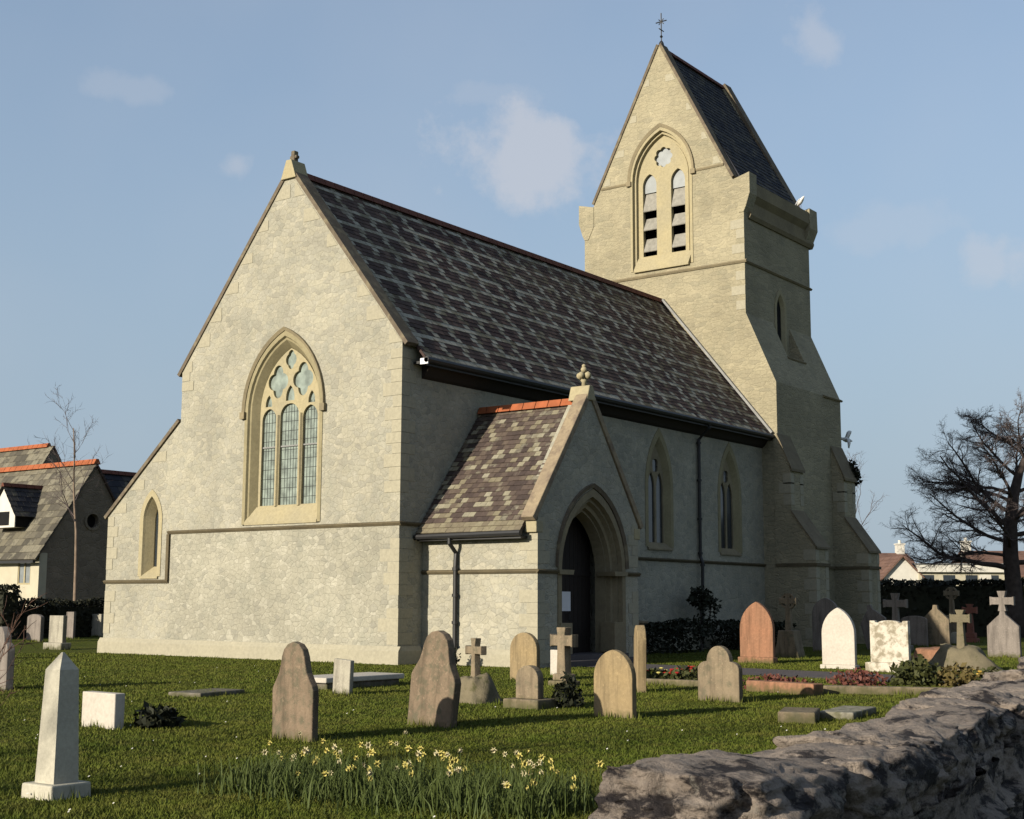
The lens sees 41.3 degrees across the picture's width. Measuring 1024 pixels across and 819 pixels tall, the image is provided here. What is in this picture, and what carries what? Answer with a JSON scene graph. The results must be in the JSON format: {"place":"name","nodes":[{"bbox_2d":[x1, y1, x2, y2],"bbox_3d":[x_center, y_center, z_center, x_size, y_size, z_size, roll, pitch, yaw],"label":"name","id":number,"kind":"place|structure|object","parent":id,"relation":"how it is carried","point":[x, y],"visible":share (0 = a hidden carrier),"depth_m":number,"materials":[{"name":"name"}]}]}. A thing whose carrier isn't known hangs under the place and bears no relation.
{"place":"outdoors","nodes":[
{"label":"outdoors","id":0,"kind":"place"},
{"bbox_2d":[0,443,60,467],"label":"stone house","id":1,"kind":"structure","parent":0,"point":[25,455],"depth_m":82.94,"materials":[{"name":"stone"}]},
{"bbox_2d":[0,635,1023,818],"bbox_3d":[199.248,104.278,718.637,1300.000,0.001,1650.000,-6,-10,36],"label":"ground","id":2,"kind":"structure","parent":0,"point":[87,644],"depth_m":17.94,"materials":[{"name":"green plant"}]},
{"bbox_2d":[0,627,14,690],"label":"headstone","id":3,"kind":"object","parent":2,"relation":"on","point":[8,657],"visible":0.73,"depth_m":24.25,"materials":[{"name":"grey stone"}]},
{"bbox_2d":[0,584,21,639],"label":"shrub","id":4,"kind":"object","parent":2,"relation":"on","point":[12,603],"visible":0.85,"depth_m":55.35,"materials":[{"name":"green plant"}]},
{"bbox_2d":[0,593,45,709],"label":"bare shrub","id":5,"kind":"object","parent":2,"relation":"on","point":[8,638],"visible":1,"depth_m":14.40,"materials":[{"name":"brown plant"}]},
{"bbox_2d":[26,614,43,641],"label":"headstone","id":6,"kind":"object","parent":2,"relation":"on","point":[35,630],"visible":0.75,"depth_m":52.74,"materials":[{"name":"grey stone"}]},
{"bbox_2d":[21,652,90,800],"bbox_3d":[-3.742,2.626,11.238,0.399,1.220,0.399,-5,-10,34],"label":"obelisk","id":7,"kind":"object","parent":2,"relation":"on","point":[57,771],"visible":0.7,"depth_m":11.15,"materials":[{"name":"stone"}]},
{"bbox_2d":[43,615,70,649],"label":"headstone","id":8,"kind":"object","parent":2,"relation":"on","point":[57,631],"visible":0.85,"depth_m":44.34,"materials":[{"name":"grey stone"}]},
{"bbox_2d":[16,596,104,638],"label":"hedge","id":9,"kind":"object","parent":2,"relation":"on","point":[84,613],"visible":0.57,"depth_m":58.77,"materials":[{"name":"green plant"}]},
{"bbox_2d":[0,459,135,606],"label":"stone hall","id":10,"kind":"structure","parent":2,"relation":"on","point":[37,537],"depth_m":64.58,"materials":[{"name":"grey stone"}]},
{"bbox_2d":[17,563,30,584],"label":"window","id":11,"kind":"structure","parent":10,"relation":"in","point":[24,569],"depth_m":63.12,"materials":[{"name":"beige stone"}]},
{"bbox_2d":[84,511,100,530],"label":"round window","id":12,"kind":"structure","parent":10,"relation":"in","point":[92,520],"depth_m":65.15,"materials":[{"name":"brown stone"}]},
{"bbox_2d":[66,612,75,638],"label":"headstone","id":13,"kind":"object","parent":2,"relation":"on","point":[71,621],"visible":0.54,"depth_m":56.15,"materials":[{"name":"grey stone"}]},
{"bbox_2d":[35,383,109,600],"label":"birch tree","id":14,"kind":"object","parent":2,"relation":"on","point":[75,549],"visible":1,"depth_m":61.76,"materials":[{"name":"brown plant"}]},
{"bbox_2d":[91,614,103,636],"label":"headstone","id":15,"kind":"object","parent":2,"relation":"on","point":[97,625],"visible":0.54,"depth_m":59.54,"materials":[{"name":"grey stone"}]},
{"bbox_2d":[81,691,124,729],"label":"headstone","id":16,"kind":"object","parent":2,"relation":"on","point":[106,709],"visible":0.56,"depth_m":17.14,"materials":[{"name":"white stone"}]},
{"bbox_2d":[133,701,186,729],"bbox_3d":[-4.539,3.914,17.332,0.701,0.397,0.714,-6,-10,36],"label":"dark leafy plant","id":17,"kind":"object","parent":2,"relation":"on","point":[160,717],"visible":0.99,"depth_m":17.16,"materials":[{"name":"green plant"}]},
{"bbox_2d":[168,688,244,696],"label":"grave slab","id":18,"kind":"structure","parent":2,"relation":"on","point":[202,692],"depth_m":23.11,"materials":[{"name":"grey stone"}]},
{"bbox_2d":[272,641,318,741],"bbox_3d":[-2.531,3.314,15.883,0.721,1.190,0.100,-8,-11,40],"label":"headstone","id":19,"kind":"object","parent":2,"relation":"on","point":[295,700],"visible":0.81,"depth_m":15.82,"materials":[{"name":"brown stone"}]},
{"bbox_2d":[333,658,353,694],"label":"headstone","id":20,"kind":"object","parent":2,"relation":"on","point":[343,674],"visible":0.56,"depth_m":23.55,"materials":[{"name":"grey stone"}]},
{"bbox_2d":[313,672,403,689],"bbox_3d":[-3.094,5.165,25.758,0.920,0.270,2.160,-6,-10,36],"label":"ledger tomb","id":21,"kind":"object","parent":2,"relation":"on","point":[360,679],"visible":0.59,"depth_m":25.61,"materials":[{"name":"grey stone"}]},
{"bbox_2d":[161,730,603,818],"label":"daffodil bed","id":22,"kind":"object","parent":2,"relation":"on","point":[452,789],"visible":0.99,"depth_m":10.87,"materials":[{"name":"green plant"}]},
{"bbox_2d":[26,679,811,816],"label":"daisies","id":23,"kind":"object","parent":2,"relation":"on","point":[346,713],"visible":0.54,"depth_m":14.64,"materials":[{"name":"white plant"}]},
{"bbox_2d":[407,630,460,728],"bbox_3d":[-0.987,3.518,17.630,0.803,1.300,0.130,2,-5,42],"label":"headstone","id":24,"kind":"object","parent":2,"relation":"on","point":[435,690],"visible":0.85,"depth_m":17.55,"materials":[{"name":"brown stone"}]},
{"bbox_2d":[455,648,460,663],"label":"rose bush","id":25,"kind":"object","parent":2,"relation":"on","point":[458,660],"visible":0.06,"depth_m":33.77,"materials":[{"name":"green plant"}]},
{"bbox_2d":[459,638,502,703],"bbox_3d":[-0.576,4.389,21.915,0.783,1.388,0.937,6,-10,-35],"label":"grave cross","id":26,"kind":"object","parent":2,"relation":"on","point":[477,686],"visible":0.65,"depth_m":21.73,"materials":[{"name":"stone"}]},
{"bbox_2d":[97,13,880,667],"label":"church","id":27,"kind":"structure","parent":2,"relation":"on","point":[395,435],"depth_m":40.12,"materials":[{"name":"stone"}]},
{"bbox_2d":[138,489,162,578],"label":"aisle window","id":28,"kind":"structure","parent":27,"relation":"in","point":[151,517],"depth_m":41.39,"materials":[{"name":"beige stone"}]},
{"bbox_2d":[239,327,326,525],"bbox_3d":[-6.304,0.449,38.480,3.380,5.590,0.710,-6,-10,36],"label":"west window","id":29,"kind":"structure","parent":27,"relation":"in","point":[283,402],"depth_m":38.62,"materials":[{"name":"beige stone"}]},
{"bbox_2d":[562,592,570,610],"bbox_3d":[1.428,5.078,35.984,0.007,0.510,0.420,-6,-10,36],"label":"notice","id":30,"kind":"object","parent":27,"relation":"attached to","point":[566,601],"visible":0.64,"depth_m":36.00,"materials":[{"name":"paper"}]},
{"bbox_2d":[562,517,590,652],"bbox_3d":[1.395,4.461,36.086,0.183,4.100,2.400,-6,-10,36],"label":"door","id":31,"kind":"structure","parent":27,"relation":"in","point":[576,552],"depth_m":36.55,"materials":[{"name":"brown wood"}]},
{"bbox_2d":[555,483,628,653],"bbox_3d":[1.888,4.297,35.739,0.710,4.693,3.380,-6,-10,36],"label":"doorway","id":32,"kind":"structure","parent":27,"relation":"in","point":[606,534],"depth_m":36.54,"materials":[{"name":"stone"}]},
{"bbox_2d":[645,428,673,550],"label":"lancet window","id":33,"kind":"structure","parent":27,"relation":"in","point":[659,510],"depth_m":46.30,"materials":[{"name":"beige stone"}]},
{"bbox_2d":[626,123,695,272],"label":"belfry window","id":34,"kind":"structure","parent":27,"relation":"in","point":[662,162],"depth_m":56.87,"materials":[{"name":"beige stone"}]},
{"bbox_2d":[718,442,742,555],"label":"lancet window","id":35,"kind":"structure","parent":27,"relation":"in","point":[729,484],"depth_m":50.36,"materials":[{"name":"beige stone"}]},
{"bbox_2d":[774,289,787,355],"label":"lancet window","id":36,"kind":"structure","parent":27,"relation":"in","point":[780,305],"depth_m":56.34,"materials":[{"name":"beige stone"}]},
{"bbox_2d":[795,196,803,206],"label":"gull","id":37,"kind":"object","parent":27,"relation":"on","point":[799,202],"visible":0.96,"depth_m":58.38,"materials":[{"name":"white"}]},
{"bbox_2d":[848,459,862,485],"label":"ivy clump","id":38,"kind":"object","parent":27,"relation":"attached to","point":[855,470],"visible":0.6,"depth_m":56.72,"materials":[{"name":"green plant"}]},
{"bbox_2d":[510,632,539,678],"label":"headstone","id":39,"kind":"object","parent":2,"relation":"on","point":[524,648],"visible":0.78,"depth_m":28.00,"materials":[{"name":"stone"}]},
{"bbox_2d":[503,665,555,709],"bbox_3d":[0.271,4.272,20.840,0.660,0.688,0.500,-6,-10,36],"label":"headstone","id":40,"kind":"object","parent":2,"relation":"on","point":[529,686],"visible":0.86,"depth_m":20.73,"materials":[{"name":"stone"}]},
{"bbox_2d":[550,650,556,674],"bbox_3d":[0.945,5.612,29.961,0.200,0.620,0.080,-6,-10,36],"label":"marker stone","id":41,"kind":"object","parent":2,"relation":"on","point":[553,661],"visible":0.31,"depth_m":29.94,"materials":[{"name":"white stone"}]},
{"bbox_2d":[548,627,579,685],"bbox_3d":[1.002,4.793,26.209,0.400,1.170,0.600,8,-11,-43],"label":"grave cross","id":42,"kind":"object","parent":2,"relation":"on","point":[563,640],"visible":0.8,"depth_m":26.14,"materials":[{"name":"stone"}]},
{"bbox_2d":[551,671,584,707],"bbox_3d":[0.859,4.322,20.884,0.578,0.604,0.542,-6,-10,36],"label":"dark plant","id":43,"kind":"object","parent":2,"relation":"on","point":[573,698],"visible":0.98,"depth_m":20.81,"materials":[{"name":"green plant"}]},
{"bbox_2d":[594,650,636,718],"bbox_3d":[1.449,3.889,19.142,0.680,1.000,0.110,-7,-11,41],"label":"headstone","id":44,"kind":"object","parent":2,"relation":"on","point":[614,682],"visible":0.81,"depth_m":19.08,"materials":[{"name":"stone"}]},
{"bbox_2d":[634,625,645,692],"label":"headstone","id":45,"kind":"object","parent":2,"relation":"on","point":[640,650],"visible":0.83,"depth_m":24.38,"materials":[{"name":"stone"}]},
{"bbox_2d":[639,621,647,625],"bbox_3d":[3.148,6.449,37.944,1.040,1.100,0.840,-6,-10,36],"label":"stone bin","id":46,"kind":"object","parent":2,"relation":"on","point":[643,622],"visible":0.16,"depth_m":37.85,"materials":[{"name":"stone"}]},
{"bbox_2d":[646,667,670,678],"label":"flower clump","id":47,"kind":"object","parent":2,"relation":"on","point":[657,674],"visible":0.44,"depth_m":27.59,"materials":[{"name":"green plant"}]},
{"bbox_2d":[646,678,697,686],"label":"grave kerb","id":48,"kind":"structure","parent":2,"relation":"on","point":[680,682],"depth_m":26.40,"materials":[{"name":"stone"}]},
{"bbox_2d":[641,617,708,654],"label":"hedge","id":49,"kind":"object","parent":2,"relation":"on","point":[675,629],"visible":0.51,"depth_m":43.71,"materials":[{"name":"green plant"}]},
{"bbox_2d":[663,665,697,679],"bbox_3d":[3.498,5.327,27.192,0.900,0.445,1.045,-6,-10,36],"label":"flower clump","id":50,"kind":"object","parent":2,"relation":"on","point":[684,674],"visible":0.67,"depth_m":27.01,"materials":[{"name":"green plant"}]},
{"bbox_2d":[686,585,721,650],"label":"dark shrub","id":51,"kind":"object","parent":2,"relation":"on","point":[706,599],"visible":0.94,"depth_m":46.10,"materials":[{"name":"green plant"}]},
{"bbox_2d":[698,646,742,702],"bbox_3d":[3.422,4.374,22.362,0.800,0.960,0.120,-7,-11,41],"label":"headstone","id":52,"kind":"object","parent":2,"relation":"on","point":[720,675],"visible":0.85,"depth_m":22.30,"materials":[{"name":"stone"}]},
{"bbox_2d":[709,619,796,649],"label":"hedge","id":53,"kind":"object","parent":2,"relation":"on","point":[731,627],"visible":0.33,"depth_m":47.01,"materials":[{"name":"green plant"}]},
{"bbox_2d":[738,602,777,663],"bbox_3d":[6.624,6.045,36.712,1.050,1.685,0.300,-6,-10,36],"label":"headstone","id":54,"kind":"object","parent":2,"relation":"on","point":[757,635],"visible":0.82,"depth_m":36.63,"materials":[{"name":"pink stone"}]},
{"bbox_2d":[743,673,814,688],"bbox_3d":[4.873,5.051,25.099,1.546,0.369,1.104,-6,-10,36],"label":"heather clump","id":55,"kind":"object","parent":2,"relation":"on","point":[779,678],"visible":0.37,"depth_m":25.01,"materials":[{"name":"pink plant"}]},
{"bbox_2d":[746,680,822,695],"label":"grave kerb","id":56,"kind":"structure","parent":2,"relation":"on","point":[796,688],"depth_m":24.25,"materials":[{"name":"pink stone"}]},
{"bbox_2d":[775,593,805,657],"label":"grave cross","id":57,"kind":"object","parent":2,"relation":"on","point":[789,643],"visible":0.94,"depth_m":40.40,"materials":[{"name":"stone"}]},
{"bbox_2d":[778,707,819,723],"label":"grave slab","id":58,"kind":"structure","parent":2,"relation":"on","point":[799,714],"depth_m":18.32,"materials":[{"name":"stone"}]},
{"bbox_2d":[588,656,1023,818],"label":"boundary wall","id":59,"kind":"structure","parent":2,"relation":"on","point":[957,752],"depth_m":5.19,"materials":[{"name":"stone"}]},
{"bbox_2d":[812,598,837,651],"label":"headstone","id":60,"kind":"object","parent":2,"relation":"on","point":[823,608],"visible":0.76,"depth_m":45.53,"materials":[{"name":"grey stone"}]},
{"bbox_2d":[820,608,859,669],"bbox_3d":[8.124,5.705,33.771,0.920,1.545,0.300,-6,-10,36],"label":"headstone","id":61,"kind":"object","parent":2,"relation":"on","point":[839,646],"visible":0.85,"depth_m":33.70,"materials":[{"name":"white stone"}]},
{"bbox_2d":[820,705,875,719],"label":"grave slab","id":62,"kind":"structure","parent":2,"relation":"on","point":[848,712],"depth_m":19.09,"materials":[{"name":"grey stone"}]},
{"bbox_2d":[826,667,888,685],"bbox_3d":[6.795,5.288,26.853,1.339,0.421,0.874,-6,-10,36],"label":"heather clump","id":63,"kind":"object","parent":2,"relation":"on","point":[863,679],"visible":0.96,"depth_m":26.72,"materials":[{"name":"pink plant"}]},
{"bbox_2d":[846,450,887,531],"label":"bare tree","id":64,"kind":"object","parent":2,"relation":"on","point":[857,504],"visible":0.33,"depth_m":77.96,"materials":[{"name":"brown plant"}]},
{"bbox_2d":[861,605,886,648],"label":"headstone","id":65,"kind":"object","parent":2,"relation":"on","point":[871,613],"visible":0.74,"depth_m":48.12,"materials":[{"name":"grey stone"}]},
{"bbox_2d":[823,685,951,694],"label":"grave kerb","id":66,"kind":"structure","parent":2,"relation":"on","point":[849,689],"depth_m":24.16,"materials":[{"name":"stone"}]},
{"bbox_2d":[865,620,910,672],"bbox_3d":[8.985,5.642,32.276,1.120,1.258,0.420,-6,-10,36],"label":"headstone","id":67,"kind":"object","parent":2,"relation":"on","point":[890,642],"visible":0.78,"depth_m":32.21,"materials":[{"name":"white stone"}]},
{"bbox_2d":[879,540,914,563],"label":"bungalow","id":68,"kind":"object","parent":2,"relation":"on","point":[899,548],"visible":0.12,"depth_m":124.35,"materials":[{"name":"white paint"}]},
{"bbox_2d":[883,593,913,651],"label":"grave cross","id":69,"kind":"object","parent":2,"relation":"on","point":[895,603],"visible":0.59,"depth_m":45.67,"materials":[{"name":"grey stone"}]},
{"bbox_2d":[879,555,924,584],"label":"bungalow","id":70,"kind":"object","parent":2,"relation":"on","point":[895,567],"visible":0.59,"depth_m":109.48,"materials":[{"name":"white paint"}]},
{"bbox_2d":[901,616,928,646],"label":"headstone","id":71,"kind":"object","parent":2,"relation":"on","point":[918,630],"visible":0.69,"depth_m":51.59,"materials":[{"name":"grey stone"}]},
{"bbox_2d":[888,654,943,686],"bbox_3d":[8.006,5.178,26.858,1.127,0.715,1.366,-6,-10,36],"label":"bushy plant","id":72,"kind":"object","parent":2,"relation":"on","point":[913,672],"visible":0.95,"depth_m":26.62,"materials":[{"name":"green plant"}]},
{"bbox_2d":[911,647,939,663],"bbox_3d":[11.221,6.580,35.555,1.609,0.782,1.184,-4,-9,25],"label":"pink boulder","id":73,"kind":"object","parent":2,"relation":"on","point":[928,653],"visible":0.16,"depth_m":35.29,"materials":[{"name":"stone"}]},
{"bbox_2d":[925,605,950,645],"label":"headstone","id":74,"kind":"object","parent":2,"relation":"on","point":[939,631],"visible":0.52,"depth_m":51.75,"materials":[{"name":"stone"}]},
{"bbox_2d":[878,389,1023,637],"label":"bare tree","id":75,"kind":"object","parent":2,"relation":"on","point":[1009,519],"visible":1,"depth_m":65.84,"materials":[{"name":"brown plant"}]},
{"bbox_2d":[943,587,959,632],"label":"grave cross","id":76,"kind":"object","parent":2,"relation":"on","point":[952,594],"visible":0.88,"depth_m":61.19,"materials":[{"name":"stone"}]},
{"bbox_2d":[880,577,1023,636],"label":"hedge","id":77,"kind":"object","parent":2,"relation":"on","point":[923,596],"visible":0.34,"depth_m":68.85,"materials":[{"name":"green plant"}]},
{"bbox_2d":[951,632,956,644],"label":"marker stone","id":78,"kind":"object","parent":2,"relation":"on","point":[954,637],"visible":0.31,"depth_m":53.64,"materials":[{"name":"grey stone"}]},
{"bbox_2d":[926,662,983,686],"bbox_3d":[8.765,5.207,26.553,1.220,0.571,1.099,-6,-10,36],"label":"bushy plant","id":79,"kind":"object","parent":2,"relation":"on","point":[948,677],"visible":0.67,"depth_m":26.43,"materials":[{"name":"green plant"}]},
{"bbox_2d":[912,563,1004,585],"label":"house","id":80,"kind":"structure","parent":2,"relation":"on","point":[990,573],"depth_m":109.20,"materials":[{"name":"white paint"}]},
{"bbox_2d":[922,575,933,581],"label":"window","id":81,"kind":"structure","parent":80,"relation":"in","point":[926,576],"depth_m":109.22,"materials":[{"name":"grey glass"}]},
{"bbox_2d":[943,575,954,580],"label":"window","id":82,"kind":"structure","parent":80,"relation":"in","point":[945,577],"depth_m":109.22,"materials":[{"name":"grey glass"}]},
{"bbox_2d":[965,575,977,585],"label":"window","id":83,"kind":"structure","parent":80,"relation":"in","point":[973,577],"depth_m":109.22,"materials":[{"name":"grey glass"}]},
{"bbox_2d":[979,575,990,578],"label":"door","id":84,"kind":"structure","parent":80,"relation":"in","point":[980,576],"depth_m":109.19,"materials":[{"name":"white"}]},
{"bbox_2d":[991,575,998,582],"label":"window","id":85,"kind":"structure","parent":80,"relation":"in","point":[992,576],"depth_m":109.22,"materials":[{"name":"grey glass"}]},
{"bbox_2d":[928,610,1002,671],"bbox_3d":[11.069,5.851,33.065,2.141,1.936,1.666,-6,-10,36],"label":"grave cross","id":86,"kind":"object","parent":2,"relation":"on","point":[961,651],"visible":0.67,"depth_m":32.97,"materials":[{"name":"beige stone"}]},
{"bbox_2d":[962,604,979,642],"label":"grave cross","id":87,"kind":"object","parent":2,"relation":"on","point":[971,635],"visible":0.76,"depth_m":57.41,"materials":[{"name":"red stone"}]},
{"bbox_2d":[965,666,1011,683],"bbox_3d":[9.284,5.190,26.206,1.136,0.486,1.016,-6,-10,36],"label":"bushy plant","id":88,"kind":"object","parent":2,"relation":"on","point":[983,670],"visible":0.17,"depth_m":26.17,"materials":[{"name":"green plant"}]},
{"bbox_2d":[953,538,1023,562],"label":"bungalow","id":89,"kind":"object","parent":2,"relation":"on","point":[993,558],"visible":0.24,"depth_m":119.50,"materials":[{"name":"brown tile"}]},
{"bbox_2d":[987,591,1021,657],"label":"grave cross","id":90,"kind":"object","parent":2,"relation":"on","point":[1003,633],"visible":0.98,"depth_m":41.26,"materials":[{"name":"grey stone"}]},
{"bbox_2d":[1020,565,1023,578],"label":"bungalow","id":91,"kind":"object","parent":2,"relation":"on","point":[1022,570],"visible":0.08,"depth_m":109.36,"materials":[{"name":"brown tile"}]},
{"bbox_2d":[0,0,1023,562],"label":"sky","id":92,"kind":"structure","parent":0,"point":[144,144],"materials":[{"name":"blue"}]},
{"bbox_2d":[585,664,957,683],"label":"path","id":93,"kind":"structure","parent":0,"point":[788,673],"depth_m":31.43,"materials":[{"name":"gravel"}]},
{"bbox_2d":[841,431,851,447],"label":"gull","id":94,"kind":"object","parent":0,"point":[846,438],"visible":0.8,"depth_m":59.94,"materials":[{"name":"grey"}]}
]}

